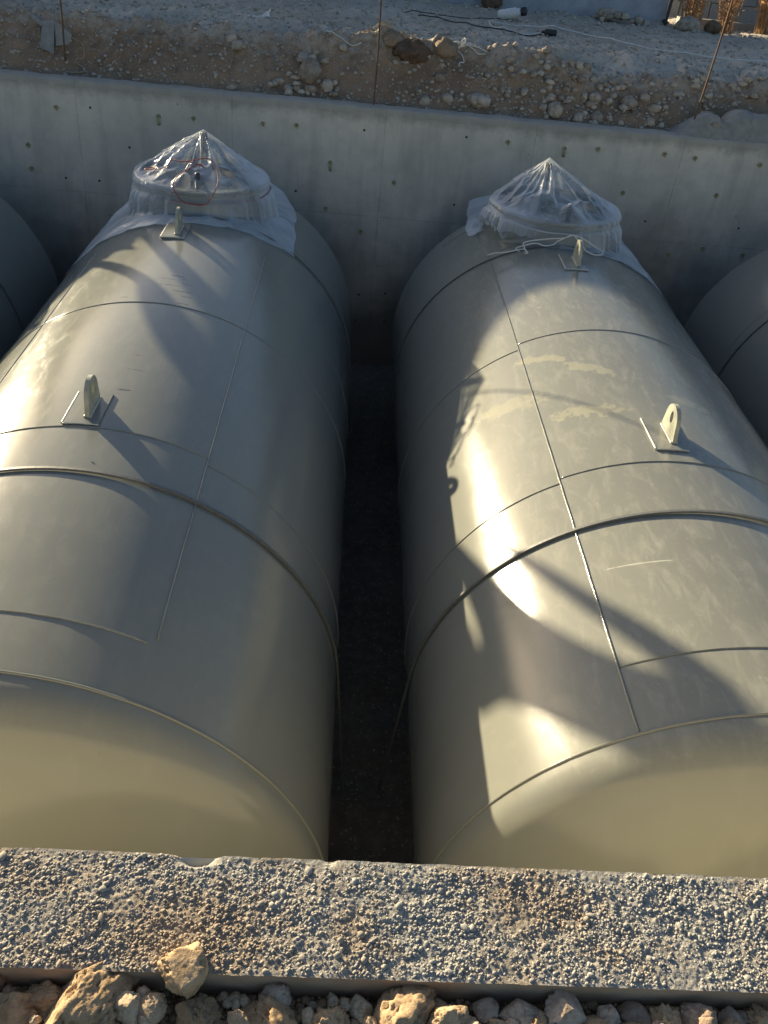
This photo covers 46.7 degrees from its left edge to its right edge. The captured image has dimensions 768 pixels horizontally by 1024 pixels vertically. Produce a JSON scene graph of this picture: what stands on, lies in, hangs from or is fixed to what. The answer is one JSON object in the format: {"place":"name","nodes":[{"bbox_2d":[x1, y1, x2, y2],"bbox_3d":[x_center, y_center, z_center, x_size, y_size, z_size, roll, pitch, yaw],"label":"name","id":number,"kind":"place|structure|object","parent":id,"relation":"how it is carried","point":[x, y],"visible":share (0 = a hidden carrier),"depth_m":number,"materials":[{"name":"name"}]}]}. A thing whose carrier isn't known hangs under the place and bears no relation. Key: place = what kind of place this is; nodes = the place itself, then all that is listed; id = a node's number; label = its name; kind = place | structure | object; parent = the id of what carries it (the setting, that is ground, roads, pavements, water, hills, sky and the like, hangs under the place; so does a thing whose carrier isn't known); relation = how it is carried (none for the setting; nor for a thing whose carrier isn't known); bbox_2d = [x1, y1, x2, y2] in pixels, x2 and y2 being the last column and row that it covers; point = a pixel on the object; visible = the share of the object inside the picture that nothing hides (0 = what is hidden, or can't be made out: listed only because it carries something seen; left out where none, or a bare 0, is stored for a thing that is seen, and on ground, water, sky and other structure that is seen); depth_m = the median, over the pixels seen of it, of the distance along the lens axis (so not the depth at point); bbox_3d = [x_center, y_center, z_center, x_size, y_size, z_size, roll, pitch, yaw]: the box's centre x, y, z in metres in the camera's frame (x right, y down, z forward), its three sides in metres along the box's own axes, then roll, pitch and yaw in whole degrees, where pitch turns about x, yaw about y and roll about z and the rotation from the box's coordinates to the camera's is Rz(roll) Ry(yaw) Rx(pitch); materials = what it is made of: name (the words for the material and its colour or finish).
{"place":"outdoors","nodes":[
{"label":"outdoors","id":0,"kind":"place"},
{"bbox_2d":[328,362,413,863],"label":"pit floor","id":1,"kind":"structure","parent":0,"point":[368,822],"depth_m":6.15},
{"bbox_2d":[0,197,58,359],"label":"storage tank","id":2,"kind":"object","parent":1,"relation":"on","point":[29,280],"visible":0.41,"depth_m":7.53,"materials":[{"name":"metal"}]},
{"bbox_2d":[0,283,23,331],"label":"hold down strap","id":3,"kind":"object","parent":2,"relation":"attached to","point":[1,285],"visible":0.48,"depth_m":7.21,"materials":[{"name":"metal"}]},
{"bbox_2d":[0,131,351,861],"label":"storage tank","id":4,"kind":"object","parent":1,"relation":"on","point":[166,673],"visible":0.84,"depth_m":3.90,"materials":[{"name":"metal"}]},
{"bbox_2d":[0,466,343,790],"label":"hold down strap","id":5,"kind":"object","parent":4,"relation":"attached to","point":[218,513],"visible":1,"depth_m":4.02,"materials":[{"name":"metal"}]},
{"bbox_2d":[67,129,296,272],"bbox_3d":[-1.566,-2.566,7.241,1.764,0.971,1.530,4,35,-3],"label":"plastic sheet","id":6,"kind":"object","parent":4,"relation":"on","point":[126,223],"visible":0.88,"depth_m":7.06,"materials":[{"name":"white"}]},
{"bbox_2d":[136,157,270,205],"bbox_3d":[-1.457,-2.763,7.126,1.092,0.292,1.140,4,35,-3],"label":"tie wire","id":7,"kind":"object","parent":6,"relation":"attached to","point":[155,167],"visible":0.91,"depth_m":6.80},
{"bbox_2d":[63,214,352,461],"bbox_3d":[-1.523,-1.412,7.415,2.683,2.123,0.018,4,35,-3],"label":"hold down strap","id":8,"kind":"object","parent":4,"relation":"attached to","point":[313,274],"visible":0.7,"depth_m":7.08,"materials":[{"name":"metal"}]},
{"bbox_2d":[0,847,767,1010],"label":"concrete wall","id":9,"kind":"structure","parent":1,"relation":"on","point":[371,931],"depth_m":1.68,"materials":[{"name":"concrete"}]},
{"bbox_2d":[0,69,767,365],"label":"concrete wall","id":10,"kind":"structure","parent":1,"relation":"on","point":[380,196],"depth_m":8.57,"materials":[{"name":"concrete"}]},
{"bbox_2d":[373,0,381,104],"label":"rebar rod","id":11,"kind":"object","parent":10,"relation":"on","point":[377,52],"visible":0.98,"depth_m":8.10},
{"bbox_2d":[670,109,767,143],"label":"mortar lump","id":12,"kind":"object","parent":10,"relation":"on","point":[741,125],"visible":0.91,"depth_m":8.46,"materials":[{"name":"concrete"}]},
{"bbox_2d":[694,0,733,119],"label":"rebar rod","id":13,"kind":"object","parent":12,"relation":"on","point":[714,59],"visible":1,"depth_m":8.17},
{"bbox_2d":[391,162,767,877],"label":"storage tank","id":14,"kind":"object","parent":1,"relation":"on","point":[593,698],"visible":0.87,"depth_m":4.08,"materials":[{"name":"metal"}]},
{"bbox_2d":[375,245,674,462],"bbox_3d":[1.351,-1.224,7.590,2.683,2.123,0.018,4,35,-3],"label":"hold down strap","id":15,"kind":"object","parent":14,"relation":"attached to","point":[463,273],"visible":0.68,"depth_m":7.16,"materials":[{"name":"metal"}]},
{"bbox_2d":[465,158,670,307],"bbox_3d":[1.570,-2.523,7.590,1.678,0.941,1.681,4,35,-3],"label":"plastic sheet","id":16,"kind":"object","parent":14,"relation":"on","point":[624,249],"visible":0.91,"depth_m":7.32,"materials":[{"name":"white"}]},
{"bbox_2d":[487,199,618,255],"bbox_3d":[1.372,-2.356,7.340,1.149,0.181,1.331,4,35,-3],"label":"tie string","id":17,"kind":"object","parent":16,"relation":"attached to","point":[570,235],"visible":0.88,"depth_m":6.92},
{"bbox_2d":[377,509,767,793],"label":"hold down strap","id":18,"kind":"object","parent":14,"relation":"attached to","point":[501,564],"visible":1,"depth_m":4.15,"materials":[{"name":"metal"}]},
{"bbox_2d":[684,249,767,447],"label":"storage tank","id":19,"kind":"object","parent":1,"relation":"on","point":[728,315],"visible":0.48,"depth_m":7.67,"materials":[{"name":"metal"}]},
{"bbox_2d":[717,319,767,376],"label":"hold down strap","id":20,"kind":"object","parent":19,"relation":"attached to","point":[745,339],"visible":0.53,"depth_m":7.49,"materials":[{"name":"metal"}]},
{"bbox_2d":[4,983,746,1023],"bbox_3d":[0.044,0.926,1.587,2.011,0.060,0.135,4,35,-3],"label":"gravel","id":21,"kind":"structure","parent":0,"point":[587,1006],"depth_m":1.61,"materials":[{"name":"gravel"}]},
{"bbox_2d":[0,991,38,1023],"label":"stone","id":22,"kind":"object","parent":21,"relation":"on","point":[16,1007],"visible":0.73,"depth_m":1.53,"materials":[{"name":"stone"}]},
{"bbox_2d":[29,1014,41,1023],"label":"stone","id":23,"kind":"object","parent":21,"relation":"on","point":[35,1019],"visible":1,"depth_m":1.51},
{"bbox_2d":[26,980,61,1015],"bbox_3d":[-0.591,0.859,1.564,0.093,0.046,0.051,20,38,19],"label":"rock","id":24,"kind":"object","parent":21,"relation":"on","point":[45,997],"visible":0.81,"depth_m":1.55,"materials":[{"name":"stone"}]},
{"bbox_2d":[44,960,140,1023],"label":"stone","id":25,"kind":"object","parent":21,"relation":"on","point":[89,994],"visible":0.67,"depth_m":1.53,"materials":[{"name":"stone"}]},
{"bbox_2d":[114,991,140,1023],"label":"stone","id":26,"kind":"object","parent":21,"relation":"on","point":[126,1004],"visible":0.94,"depth_m":1.53,"materials":[{"name":"stone"}]},
{"bbox_2d":[136,985,150,997],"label":"stone","id":27,"kind":"object","parent":21,"relation":"on","point":[143,990],"visible":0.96,"depth_m":1.56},
{"bbox_2d":[137,992,167,1023],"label":"stone","id":28,"kind":"object","parent":21,"relation":"on","point":[152,1007],"visible":0.96,"depth_m":1.54,"materials":[{"name":"stone"}]},
{"bbox_2d":[157,941,208,998],"bbox_3d":[-0.353,0.817,1.584,0.081,0.083,0.090,-21,43,-33],"label":"stone","id":29,"kind":"object","parent":21,"relation":"on","point":[184,970],"visible":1,"depth_m":1.55,"materials":[{"name":"stone"}]},
{"bbox_2d":[175,997,221,1023],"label":"stone","id":30,"kind":"object","parent":21,"relation":"on","point":[200,1010],"visible":1,"depth_m":1.55,"materials":[{"name":"stone"}]},
{"bbox_2d":[216,991,228,1003],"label":"stone","id":31,"kind":"object","parent":21,"relation":"on","point":[221,997],"visible":1,"depth_m":1.59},
{"bbox_2d":[222,996,231,1008],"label":"stone","id":32,"kind":"object","parent":21,"relation":"on","point":[227,1002],"visible":1,"depth_m":1.58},
{"bbox_2d":[229,991,239,999],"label":"stone","id":33,"kind":"object","parent":21,"relation":"on","point":[233,995],"visible":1,"depth_m":1.59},
{"bbox_2d":[231,998,239,1010],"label":"stone","id":34,"kind":"object","parent":21,"relation":"on","point":[235,1003],"visible":0.94,"depth_m":1.58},
{"bbox_2d":[227,1009,248,1023],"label":"stone","id":35,"kind":"object","parent":21,"relation":"on","point":[237,1016],"visible":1,"depth_m":1.53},
{"bbox_2d":[239,994,250,1006],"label":"stone","id":36,"kind":"object","parent":21,"relation":"on","point":[244,999],"visible":1,"depth_m":1.59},
{"bbox_2d":[240,998,262,1023],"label":"rock","id":37,"kind":"object","parent":21,"relation":"on","point":[249,1011],"visible":0.56,"depth_m":1.56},
{"bbox_2d":[258,983,291,1005],"bbox_3d":[-0.196,0.873,1.598,0.061,0.048,0.050,4,35,-3],"label":"stone","id":38,"kind":"object","parent":21,"relation":"on","point":[279,993],"visible":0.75,"depth_m":1.59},
{"bbox_2d":[254,993,297,1023],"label":"earth clod","id":39,"kind":"object","parent":21,"relation":"on","point":[273,1010],"visible":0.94,"depth_m":1.56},
{"bbox_2d":[301,1007,314,1023],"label":"stone","id":40,"kind":"object","parent":21,"relation":"on","point":[307,1014],"visible":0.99,"depth_m":1.57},
{"bbox_2d":[305,1005,350,1023],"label":"earth clod","id":41,"kind":"object","parent":21,"relation":"on","point":[334,1015],"visible":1,"depth_m":1.56,"materials":[{"name":"soil"}]},
{"bbox_2d":[327,992,338,1007],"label":"stone","id":42,"kind":"object","parent":21,"relation":"on","point":[333,1000],"visible":0.91,"depth_m":1.60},
{"bbox_2d":[339,997,350,1010],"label":"stone","id":43,"kind":"object","parent":21,"relation":"on","point":[344,1002],"visible":0.88,"depth_m":1.60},
{"bbox_2d":[348,994,373,1023],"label":"stone","id":44,"kind":"object","parent":21,"relation":"on","point":[361,1007],"visible":0.91,"depth_m":1.59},
{"bbox_2d":[362,1016,377,1023],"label":"stone","id":45,"kind":"object","parent":21,"relation":"on","point":[369,1020],"visible":1,"depth_m":1.56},
{"bbox_2d":[372,985,436,1023],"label":"earth clod","id":46,"kind":"object","parent":21,"relation":"on","point":[410,1004],"visible":0.85,"depth_m":1.57,"materials":[{"name":"stone"}]},
{"bbox_2d":[434,998,448,1006],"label":"stone","id":47,"kind":"object","parent":21,"relation":"on","point":[439,1002],"visible":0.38,"depth_m":1.60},
{"bbox_2d":[427,1004,460,1023],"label":"earth clod","id":48,"kind":"object","parent":21,"relation":"on","point":[445,1014],"visible":0.97,"depth_m":1.56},
{"bbox_2d":[461,1015,480,1023],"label":"earth clod","id":49,"kind":"object","parent":21,"relation":"on","point":[471,1019],"visible":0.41,"depth_m":1.57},
{"bbox_2d":[455,1005,468,1023],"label":"stone","id":50,"kind":"object","parent":49,"relation":"on","point":[463,1016],"visible":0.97,"depth_m":1.57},
{"bbox_2d":[472,997,498,1023],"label":"stone","id":51,"kind":"object","parent":21,"relation":"on","point":[485,1009],"visible":0.97,"depth_m":1.60,"materials":[{"name":"stone"}]},
{"bbox_2d":[487,1018,506,1023],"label":"earth clod","id":52,"kind":"object","parent":21,"relation":"on","point":[496,1021],"visible":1,"depth_m":1.58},
{"bbox_2d":[498,998,539,1023],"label":"stone","id":53,"kind":"object","parent":21,"relation":"on","point":[521,1011],"visible":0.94,"depth_m":1.59,"materials":[{"name":"stone"}]},
{"bbox_2d":[531,1010,548,1023],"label":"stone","id":54,"kind":"object","parent":21,"relation":"on","point":[541,1018],"visible":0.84,"depth_m":1.59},
{"bbox_2d":[544,989,586,1023],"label":"stone","id":55,"kind":"object","parent":21,"relation":"on","point":[563,1007],"visible":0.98,"depth_m":1.60,"materials":[{"name":"stone"}]},
{"bbox_2d":[582,1014,609,1023],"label":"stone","id":56,"kind":"object","parent":21,"relation":"on","point":[593,1019],"visible":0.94,"depth_m":1.60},
{"bbox_2d":[596,1004,620,1023],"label":"stone","id":57,"kind":"object","parent":21,"relation":"on","point":[609,1012],"visible":0.94,"depth_m":1.61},
{"bbox_2d":[619,1000,651,1023],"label":"stone","id":58,"kind":"object","parent":21,"relation":"on","point":[633,1011],"visible":0.94,"depth_m":1.62,"materials":[{"name":"stone"}]},
{"bbox_2d":[648,1003,681,1023],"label":"earth clod","id":59,"kind":"object","parent":21,"relation":"on","point":[666,1014],"visible":0.95,"depth_m":1.62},
{"bbox_2d":[680,1003,717,1023],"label":"stone","id":60,"kind":"object","parent":21,"relation":"on","point":[690,1013],"visible":0.84,"depth_m":1.62,"materials":[{"name":"stone"}]},
{"bbox_2d":[698,1017,716,1023],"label":"stone","id":61,"kind":"object","parent":60,"relation":"on","point":[706,1020],"visible":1,"depth_m":1.59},
{"bbox_2d":[720,1016,739,1023],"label":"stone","id":62,"kind":"object","parent":21,"relation":"on","point":[729,1020],"visible":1,"depth_m":1.62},
{"bbox_2d":[717,1005,745,1023],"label":"stone","id":63,"kind":"object","parent":21,"relation":"on","point":[726,1012],"visible":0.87,"depth_m":1.64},
{"bbox_2d":[736,1009,748,1023],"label":"stone","id":64,"kind":"object","parent":21,"relation":"on","point":[743,1013],"visible":0.36,"depth_m":1.65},
{"bbox_2d":[745,1001,767,1023],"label":"earth clod","id":65,"kind":"object","parent":21,"relation":"on","point":[756,1013],"visible":0.99,"depth_m":1.64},
{"bbox_2d":[0,0,767,130],"bbox_3d":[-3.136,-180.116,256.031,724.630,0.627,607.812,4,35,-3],"label":"earth bank","id":66,"kind":"structure","parent":0,"point":[190,76],"depth_m":8.66,"materials":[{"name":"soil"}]},
{"bbox_2d":[11,0,41,26],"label":"lath","id":67,"kind":"object","parent":66,"relation":"on","point":[37,20],"visible":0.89,"depth_m":8.41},
{"bbox_2d":[40,20,71,53],"bbox_3d":[-3.075,-4.441,8.316,0.260,0.254,0.212,4,35,-3],"label":"board scrap","id":68,"kind":"object","parent":66,"relation":"on","point":[47,39],"visible":0.93,"depth_m":8.31,"materials":[{"name":"wood"}]},
{"bbox_2d":[59,0,65,60],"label":"rebar rod","id":69,"kind":"object","parent":66,"relation":"on","point":[62,30],"visible":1,"depth_m":8.15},
{"bbox_2d":[65,37,84,72],"bbox_3d":[-2.934,-4.343,8.383,0.216,0.313,0.350,-10,38,-21],"label":"string","id":70,"kind":"object","parent":66,"relation":"on","point":[78,58],"visible":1,"depth_m":8.38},
{"bbox_2d":[226,34,236,42],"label":"stone","id":71,"kind":"object","parent":66,"relation":"on","point":[230,38],"visible":0.84,"depth_m":8.48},
{"bbox_2d":[231,40,243,50],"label":"stone","id":72,"kind":"object","parent":66,"relation":"on","point":[237,45],"visible":1,"depth_m":8.42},
{"bbox_2d":[248,8,270,17],"bbox_3d":[-1.284,-5.114,9.131,0.232,0.111,0.130,4,35,-3],"label":"plastic scrap","id":73,"kind":"object","parent":66,"relation":"on","point":[266,14],"visible":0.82,"depth_m":9.14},
{"bbox_2d":[296,52,308,63],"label":"stone","id":74,"kind":"object","parent":66,"relation":"on","point":[301,57],"visible":0.61,"depth_m":8.48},
{"bbox_2d":[298,57,321,83],"bbox_3d":[-0.702,-4.210,8.469,0.227,0.222,0.256,4,35,-3],"label":"stone","id":75,"kind":"object","parent":66,"relation":"on","point":[310,70],"visible":0.99,"depth_m":8.39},
{"bbox_2d":[305,85,317,93],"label":"stone","id":76,"kind":"object","parent":66,"relation":"on","point":[311,89],"visible":1,"depth_m":8.42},
{"bbox_2d":[319,79,332,90],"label":"stone","id":77,"kind":"object","parent":66,"relation":"on","point":[326,83],"visible":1,"depth_m":8.47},
{"bbox_2d":[382,29,404,47],"bbox_3d":[0.080,-4.584,8.608,0.241,0.164,0.266,-19,43,-32],"label":"earth clod","id":78,"kind":"object","parent":66,"relation":"on","point":[392,37],"visible":0.78,"depth_m":8.52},
{"bbox_2d":[362,21,428,41],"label":"dry roots","id":79,"kind":"object","parent":66,"relation":"on","point":[389,25],"visible":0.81,"depth_m":8.57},
{"bbox_2d":[392,38,433,64],"bbox_3d":[0.256,-4.445,8.612,0.385,0.268,0.313,-16,41,-28],"label":"earth clod","id":80,"kind":"object","parent":66,"relation":"on","point":[412,51],"visible":0.85,"depth_m":8.51,"materials":[{"name":"soil"}]},
{"bbox_2d":[419,95,430,105],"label":"stone","id":81,"kind":"object","parent":66,"relation":"on","point":[425,100],"visible":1,"depth_m":8.51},
{"bbox_2d":[435,73,445,82],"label":"stone","id":82,"kind":"object","parent":66,"relation":"on","point":[440,78],"visible":1,"depth_m":8.55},
{"bbox_2d":[434,36,457,57],"bbox_3d":[0.601,-4.498,8.617,0.244,0.200,0.273,4,35,-3],"label":"earth clod","id":83,"kind":"object","parent":66,"relation":"on","point":[445,47],"visible":0.98,"depth_m":8.53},
{"bbox_2d":[441,93,453,103],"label":"stone","id":84,"kind":"object","parent":66,"relation":"on","point":[447,98],"visible":1,"depth_m":8.52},
{"bbox_2d":[405,10,500,18],"bbox_3d":[0.886,-6.035,10.800,1.304,0.046,0.193,-9,38,-20],"label":"cable","id":85,"kind":"object","parent":66,"relation":"on","point":[452,16],"visible":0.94,"depth_m":10.73,"materials":[{"name":"black rubber"}]},
{"bbox_2d":[454,38,486,66],"bbox_3d":[0.787,-4.501,8.687,0.324,0.227,0.335,-24,45,-35],"label":"string","id":86,"kind":"object","parent":66,"relation":"on","point":[466,43],"visible":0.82,"depth_m":8.65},
{"bbox_2d":[467,93,490,107],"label":"stone","id":87,"kind":"object","parent":66,"relation":"on","point":[477,100],"visible":1,"depth_m":8.51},
{"bbox_2d":[418,14,556,36],"bbox_3d":[1.142,-5.598,10.222,1.685,0.096,0.297,16,36,14],"label":"cable","id":88,"kind":"object","parent":66,"relation":"on","point":[550,32],"visible":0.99,"depth_m":10.10,"materials":[{"name":"black rubber"}]},
{"bbox_2d":[481,0,502,8],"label":"boulder","id":89,"kind":"object","parent":66,"relation":"on","point":[494,4],"visible":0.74,"depth_m":12.01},
{"bbox_2d":[497,7,526,19],"bbox_3d":[1.598,-6.204,11.065,0.369,0.191,0.120,16,36,14],"label":"white fitting","id":90,"kind":"object","parent":66,"relation":"on","point":[509,13],"visible":1,"depth_m":11.02,"materials":[{"name":"plastic"}]},
{"bbox_2d":[441,0,668,21],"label":"wall","id":91,"kind":"structure","parent":66,"relation":"on","point":[653,10],"depth_m":12.34,"materials":[{"name":"concrete"}]},
{"bbox_2d":[548,101,562,118],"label":"stone","id":92,"kind":"object","parent":66,"relation":"on","point":[555,109],"visible":1,"depth_m":8.55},
{"bbox_2d":[573,112,582,122],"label":"stone","id":93,"kind":"object","parent":66,"relation":"on","point":[577,117],"visible":0.94,"depth_m":8.57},
{"bbox_2d":[588,92,600,102],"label":"stone","id":94,"kind":"object","parent":66,"relation":"on","point":[595,97],"visible":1,"depth_m":8.69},
{"bbox_2d":[590,112,602,122],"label":"stone","id":95,"kind":"object","parent":66,"relation":"on","point":[597,117],"visible":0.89,"depth_m":8.62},
{"bbox_2d":[620,12,630,20],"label":"stone","id":96,"kind":"object","parent":66,"relation":"on","point":[625,16],"visible":1,"depth_m":11.92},
{"bbox_2d":[488,20,767,61],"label":"cable","id":97,"kind":"object","parent":66,"relation":"on","point":[616,40],"visible":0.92,"depth_m":10.16,"materials":[{"name":"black plastic"}]},
{"bbox_2d":[620,95,637,110],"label":"stone","id":98,"kind":"object","parent":66,"relation":"on","point":[630,102],"visible":0.91,"depth_m":8.69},
{"bbox_2d":[639,93,649,101],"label":"stone","id":99,"kind":"object","parent":66,"relation":"on","point":[644,97],"visible":1,"depth_m":8.72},
{"bbox_2d":[644,117,654,127],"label":"stone","id":100,"kind":"object","parent":66,"relation":"on","point":[649,122],"visible":1,"depth_m":8.63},
{"bbox_2d":[648,104,661,112],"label":"stone","id":101,"kind":"object","parent":66,"relation":"on","point":[655,108],"visible":1,"depth_m":8.71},
{"bbox_2d":[661,0,672,25],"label":"steel post","id":102,"kind":"object","parent":66,"relation":"on","point":[664,21],"visible":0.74,"depth_m":12.31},
{"bbox_2d":[673,16,699,31],"bbox_3d":[4.049,-6.492,11.877,0.322,0.237,0.323,-4,37,-15],"label":"boulder","id":103,"kind":"object","parent":66,"relation":"on","point":[688,23],"visible":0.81,"depth_m":11.77,"materials":[{"name":"stone"}]},
{"bbox_2d":[678,0,707,19],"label":"dry bush","id":104,"kind":"object","parent":66,"relation":"on","point":[694,11],"visible":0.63,"depth_m":12.22,"materials":[{"name":"plant"}]},
{"bbox_2d":[704,20,721,33],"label":"boulder","id":105,"kind":"object","parent":66,"relation":"on","point":[713,26],"visible":0.96,"depth_m":11.92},
{"bbox_2d":[676,16,766,32],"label":"kerb","id":106,"kind":"structure","parent":66,"relation":"on","point":[745,27],"depth_m":12.58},
{"bbox_2d":[716,0,744,33],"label":"dry bush","id":107,"kind":"object","parent":66,"relation":"on","point":[733,10],"visible":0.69,"depth_m":12.13,"materials":[{"name":"plant"}]},
{"bbox_2d":[753,0,767,34],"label":"dry bush","id":108,"kind":"object","parent":66,"relation":"on","point":[762,17],"visible":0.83,"depth_m":12.25,"materials":[{"name":"plant"}]},
{"bbox_2d":[31,0,767,78],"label":"gravel","id":109,"kind":"structure","parent":0,"point":[544,43],"depth_m":10.33,"materials":[{"name":"gravel"}]},
{"bbox_2d":[666,0,766,23],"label":"block wall","id":110,"kind":"structure","parent":0,"point":[749,14],"depth_m":13.36,"materials":[{"name":"concrete"}]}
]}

